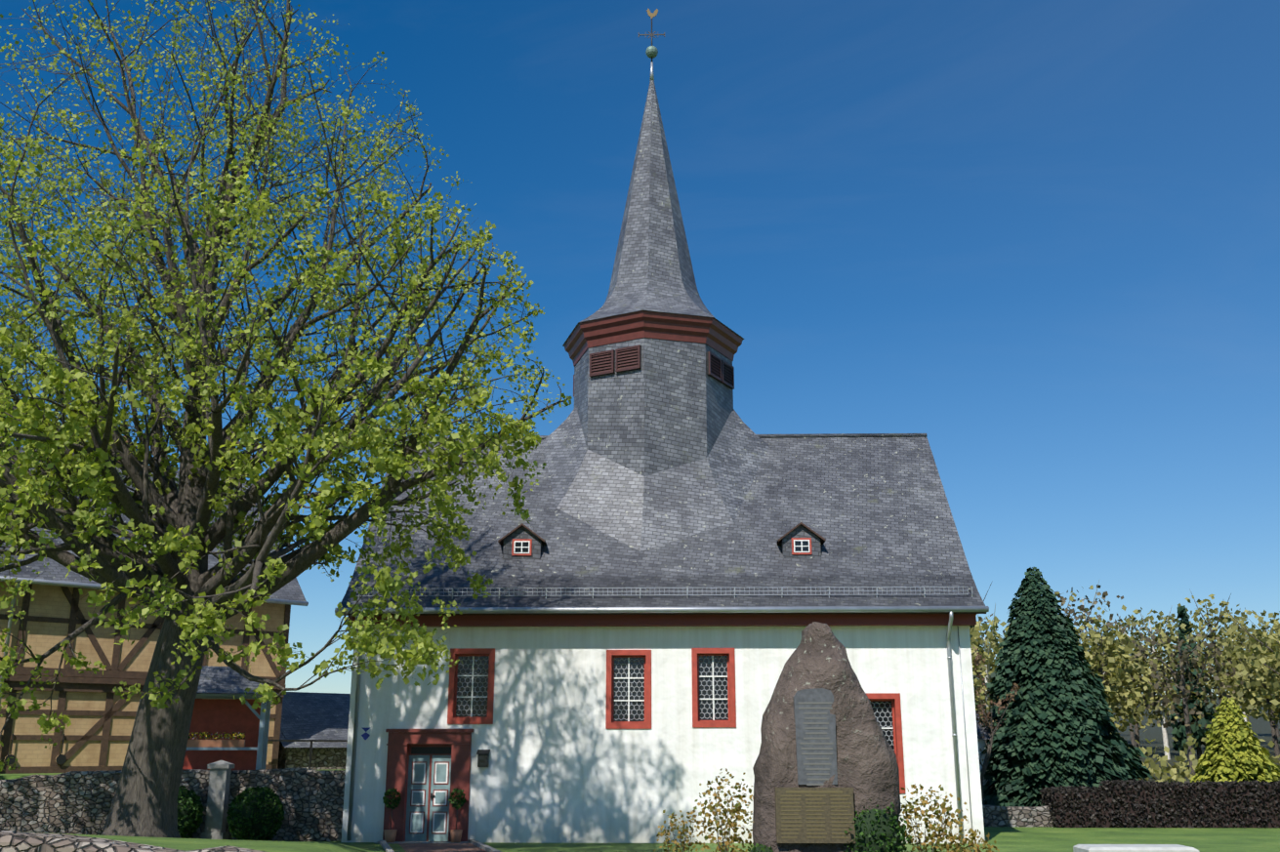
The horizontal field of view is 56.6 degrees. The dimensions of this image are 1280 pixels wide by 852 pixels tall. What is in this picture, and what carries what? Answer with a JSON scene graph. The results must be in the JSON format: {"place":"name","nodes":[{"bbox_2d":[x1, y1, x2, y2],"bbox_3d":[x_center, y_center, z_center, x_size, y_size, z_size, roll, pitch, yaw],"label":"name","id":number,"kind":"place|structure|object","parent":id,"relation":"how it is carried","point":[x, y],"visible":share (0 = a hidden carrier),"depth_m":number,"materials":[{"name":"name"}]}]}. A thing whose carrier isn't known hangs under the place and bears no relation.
{"place":"outdoors","nodes":[
{"label":"outdoors","id":0,"kind":"place"},
{"bbox_2d":[267,692,350,770],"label":"neighbouring building","id":1,"kind":"structure","parent":0,"point":[313,730],"depth_m":36.90,"materials":[{"name":"grey stone"}]},
{"bbox_2d":[379,839,501,851],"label":"path","id":2,"kind":"structure","parent":0,"point":[474,846],"depth_m":25.63,"materials":[{"name":"stone"}]},
{"bbox_2d":[382,788,401,842],"bbox_3d":[-5.789,9.057,27.678,0.400,1.221,0.416,-14,-20,41],"label":"potted topiary","id":3,"kind":"object","parent":2,"relation":"on","point":[390,835],"visible":1,"depth_m":27.64,"materials":[{"name":"plant"}]},
{"bbox_2d":[448,787,465,842],"bbox_3d":[-4.270,9.055,27.654,0.421,1.213,0.439,0,-15,1],"label":"potted topiary","id":4,"kind":"object","parent":2,"relation":"on","point":[456,836],"visible":1,"depth_m":27.60,"materials":[{"name":"plant"}]},
{"bbox_2d":[0,695,1279,851],"bbox_3d":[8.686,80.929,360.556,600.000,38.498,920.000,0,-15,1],"label":"ground","id":5,"kind":"structure","parent":0,"point":[1067,840],"depth_m":27.75,"materials":[{"name":"green plant"}]},
{"bbox_2d":[0,830,265,851],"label":"stone wall","id":6,"kind":"structure","parent":5,"relation":"on","point":[17,842],"depth_m":11.29,"materials":[{"name":"stone"}]},
{"bbox_2d":[0,436,308,774],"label":"half timbered house","id":7,"kind":"structure","parent":5,"relation":"on","point":[96,735],"depth_m":32.10,"materials":[{"name":"paint"}]},
{"bbox_2d":[0,767,345,841],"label":"terrace retaining wall","id":8,"kind":"structure","parent":5,"relation":"on","point":[80,803],"depth_m":28.30,"materials":[{"name":"stone"}]},
{"bbox_2d":[177,785,204,838],"bbox_3d":[-10.857,9.074,27.674,1.303,1.331,1.303,0,-15,1],"label":"boxwood ball","id":9,"kind":"object","parent":5,"relation":"on","point":[189,808],"visible":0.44,"depth_m":27.48,"materials":[{"name":"green plant"}]},
{"bbox_2d":[200,760,235,839],"bbox_3d":[-10.044,8.966,28.255,0.520,1.960,0.400,0,-15,1],"label":"stone gatepost","id":10,"kind":"object","parent":5,"relation":"on","point":[218,801],"visible":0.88,"depth_m":28.15,"materials":[{"name":"stone"}]},
{"bbox_2d":[182,666,281,770],"bbox_3d":[-11.069,7.664,31.018,3.080,2.720,2.140,3,-16,-12],"label":"porch","id":11,"kind":"object","parent":5,"relation":"on","point":[235,732],"visible":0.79,"depth_m":31.50,"materials":[{"name":"red paint"}]},
{"bbox_2d":[226,786,284,840],"bbox_3d":[-8.929,9.059,27.646,1.322,1.313,1.326,0,-15,1],"label":"boxwood ball","id":12,"kind":"object","parent":5,"relation":"on","point":[255,813],"visible":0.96,"depth_m":27.28,"materials":[{"name":"green plant"}]},
{"bbox_2d":[0,0,572,838],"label":"linden tree","id":13,"kind":"object","parent":5,"relation":"on","point":[383,459],"depth_m":21.23,"materials":[{"name":"green plant"}]},
{"bbox_2d":[341,625,984,843],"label":"church walls","id":14,"kind":"structure","parent":5,"relation":"on","point":[565,765],"depth_m":28.36,"materials":[{"name":"white paint"}]},
{"bbox_2d":[361,728,371,740],"bbox_3d":[-6.578,7.391,28.485,0.220,0.300,0.011,0,-15,1],"label":"heritage plaque","id":15,"kind":"object","parent":14,"relation":"attached to","point":[365,733],"visible":1,"depth_m":28.49,"materials":[{"name":"blue metal"}]},
{"bbox_2d":[373,729,473,843],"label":"church door","id":16,"kind":"structure","parent":14,"relation":"in","point":[439,766],"depth_m":28.24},
{"bbox_2d":[476,749,490,767],"bbox_3d":[-3.721,7.889,28.181,0.300,0.400,0.199,0,-15,1],"label":"box","id":17,"kind":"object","parent":14,"relation":"attached to","point":[482,758],"depth_m":28.12,"materials":[{"name":"grey metal"}]},
{"bbox_2d":[334,586,989,841],"bbox_3d":[0.482,6.771,28.119,15.620,5.926,0.764,0,-15,1],"label":"gutter and pipes","id":18,"kind":"object","parent":14,"relation":"attached to","point":[764,609],"visible":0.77,"depth_m":28.40,"materials":[{"name":"metal"}]},
{"bbox_2d":[347,614,976,627],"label":"eave beam","id":19,"kind":"structure","parent":14,"relation":"attached to","point":[839,620],"depth_m":28.73,"materials":[{"name":"paint"}]},
{"bbox_2d":[340,433,986,616],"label":"church roof","id":20,"kind":"structure","parent":14,"relation":"on","point":[873,510],"depth_m":30.72,"materials":[{"name":"grey stone"}]},
{"bbox_2d":[497,523,546,559],"bbox_3d":[-3.024,3.183,31.049,1.200,1.070,1.241,0,-15,1],"label":"dormer","id":21,"kind":"object","parent":20,"relation":"on","point":[521,541],"visible":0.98,"depth_m":30.54,"materials":[{"name":"stone"}]},
{"bbox_2d":[541,337,769,551],"bbox_3d":[0.379,1.211,34.660,6.953,6.456,6.953,0,-15,1],"label":"tower shaft","id":22,"kind":"object","parent":20,"relation":"on","point":[648,443],"visible":0.96,"depth_m":32.91,"materials":[{"name":"grey stone"}]},
{"bbox_2d":[562,80,743,346],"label":"spire","id":23,"kind":"structure","parent":22,"relation":"on","point":[652,270],"depth_m":35.60,"materials":[{"name":"grey stone"}]},
{"bbox_2d":[645,18,658,81],"bbox_3d":[0.379,-12.139,38.285,0.400,2.250,0.400,0,-15,1],"label":"finial","id":24,"kind":"object","parent":23,"relation":"on","point":[651,52],"visible":0.98,"depth_m":38.12,"materials":[{"name":"metal"}]},
{"bbox_2d":[638,31,664,38],"bbox_3d":[0.379,-12.665,38.428,0.870,0.254,0.030,0,-15,1],"label":"cross arm","id":25,"kind":"object","parent":24,"relation":"attached to","point":[652,34],"visible":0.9,"depth_m":38.41},
{"bbox_2d":[646,8,658,18],"bbox_3d":[0.391,-13.412,38.630,0.397,0.397,0.024,0,-15,1],"label":"weathercock","id":26,"kind":"object","parent":24,"relation":"on","point":[651,15],"visible":0.98,"depth_m":38.62,"materials":[{"name":"brown metal"}]},
{"bbox_2d":[564,310,743,366],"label":"tower cornice","id":27,"kind":"structure","parent":22,"relation":"attached to","point":[718,337],"depth_m":33.61,"materials":[{"name":"red wood"}]},
{"bbox_2d":[777,522,825,558],"bbox_3d":[4.144,3.137,30.883,1.200,1.070,1.241,0,-15,1],"label":"dormer","id":28,"kind":"object","parent":20,"relation":"on","point":[801,540],"visible":0.9,"depth_m":30.37,"materials":[{"name":"stone"}]},
{"bbox_2d":[447,648,905,793],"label":"windows","id":29,"kind":"structure","parent":14,"relation":"in","point":[629,699],"depth_m":28.73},
{"bbox_2d":[653,810,702,851],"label":"memorial shrub","id":30,"kind":"object","parent":5,"relation":"on","point":[680,837],"visible":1,"depth_m":17.75,"materials":[{"name":"beige plant"}]},
{"bbox_2d":[688,768,753,851],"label":"memorial shrub","id":31,"kind":"object","parent":5,"relation":"on","point":[736,808],"visible":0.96,"depth_m":17.95,"materials":[{"name":"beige plant"}]},
{"bbox_2d":[747,843,773,851],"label":"memorial shrub","id":32,"kind":"object","parent":5,"relation":"on","point":[758,847],"visible":0.79,"depth_m":17.07,"materials":[{"name":"green plant"}]},
{"bbox_2d":[752,621,901,851],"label":"memorial boulder","id":33,"kind":"object","parent":5,"relation":"on","point":[867,768],"visible":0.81,"depth_m":17.48,"materials":[{"name":"brown stone"}]},
{"bbox_2d":[774,688,855,843],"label":"memorial plaques","id":34,"kind":"object","parent":33,"relation":"attached to","point":[814,815],"visible":1,"depth_m":17.16,"materials":[{"name":"metal"}]},
{"bbox_2d":[841,799,912,851],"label":"memorial shrub","id":35,"kind":"object","parent":5,"relation":"on","point":[879,831],"visible":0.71,"depth_m":16.94,"materials":[{"name":"green plant"}]},
{"bbox_2d":[898,784,980,851],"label":"memorial shrub","id":36,"kind":"object","parent":5,"relation":"on","point":[931,827],"visible":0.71,"depth_m":17.71,"materials":[{"name":"beige plant"}]},
{"bbox_2d":[942,828,999,851],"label":"memorial shrub","id":37,"kind":"object","parent":5,"relation":"on","point":[970,843],"visible":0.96,"depth_m":17.25,"materials":[{"name":"beige plant"}]},
{"bbox_2d":[975,714,992,788],"bbox_3d":[9.865,11.181,38.972,2.600,3.500,4.400,0,-15,1],"label":"shrub","id":38,"kind":"object","parent":5,"relation":"on","point":[981,743],"visible":0.04,"depth_m":37.21,"materials":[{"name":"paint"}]},
{"bbox_2d":[971,647,1020,805],"bbox_3d":[10.410,9.457,36.359,2.608,5.264,2.685,0,-15,1],"label":"tree","id":39,"kind":"object","parent":5,"relation":"on","point":[976,660],"depth_m":36.36,"materials":[{"name":"green plant"}]},
{"bbox_2d":[982,805,1054,827],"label":"garden wall","id":40,"kind":"structure","parent":5,"relation":"on","point":[1017,816],"depth_m":33.32,"materials":[{"name":"grey stone"}]},
{"bbox_2d":[977,567,1152,807],"bbox_3d":[13.067,8.528,38.189,5.810,8.011,5.361,0,-15,1],"label":"dark conifer","id":41,"kind":"object","parent":5,"relation":"on","point":[1057,727],"visible":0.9,"depth_m":36.52,"materials":[{"name":"green plant"}]},
{"bbox_2d":[969,605,1279,751],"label":"spruce trees","id":42,"kind":"object","parent":5,"relation":"on","point":[1178,732],"visible":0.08,"depth_m":85.33,"materials":[{"name":"green plant"}]},
{"bbox_2d":[972,580,1279,775],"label":"tree trunks","id":43,"kind":"object","parent":5,"relation":"on","point":[1135,736],"visible":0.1,"depth_m":90.51,"materials":[{"name":"brown plant"}]},
{"bbox_2d":[969,584,1279,734],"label":"trees","id":44,"kind":"object","parent":43,"relation":"attached to","point":[1117,691],"visible":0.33,"depth_m":79.05,"materials":[{"name":"green plant"}]},
{"bbox_2d":[1073,844,1199,851],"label":"stone slab","id":45,"kind":"structure","parent":5,"relation":"on","point":[1129,848],"depth_m":8.70,"materials":[{"name":"grey stone"}]},
{"bbox_2d":[1039,779,1279,828],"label":"beech hedge","id":46,"kind":"object","parent":5,"relation":"on","point":[1142,804],"visible":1,"depth_m":33.04,"materials":[{"name":"brown plant"}]},
{"bbox_2d":[1128,733,1279,783],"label":"forest edge shrubs","id":47,"kind":"object","parent":5,"relation":"on","point":[1157,770],"visible":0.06,"depth_m":70.55,"materials":[{"name":"green plant"}]},
{"bbox_2d":[1189,697,1279,783],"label":"gold conifer","id":48,"kind":"object","parent":5,"relation":"on","point":[1234,751],"visible":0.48,"depth_m":38.87,"materials":[{"name":"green plant"}]},
{"bbox_2d":[0,0,1279,696],"label":"sky","id":49,"kind":"structure","parent":0,"point":[1036,240],"materials":[{"name":"blue"}]}
]}

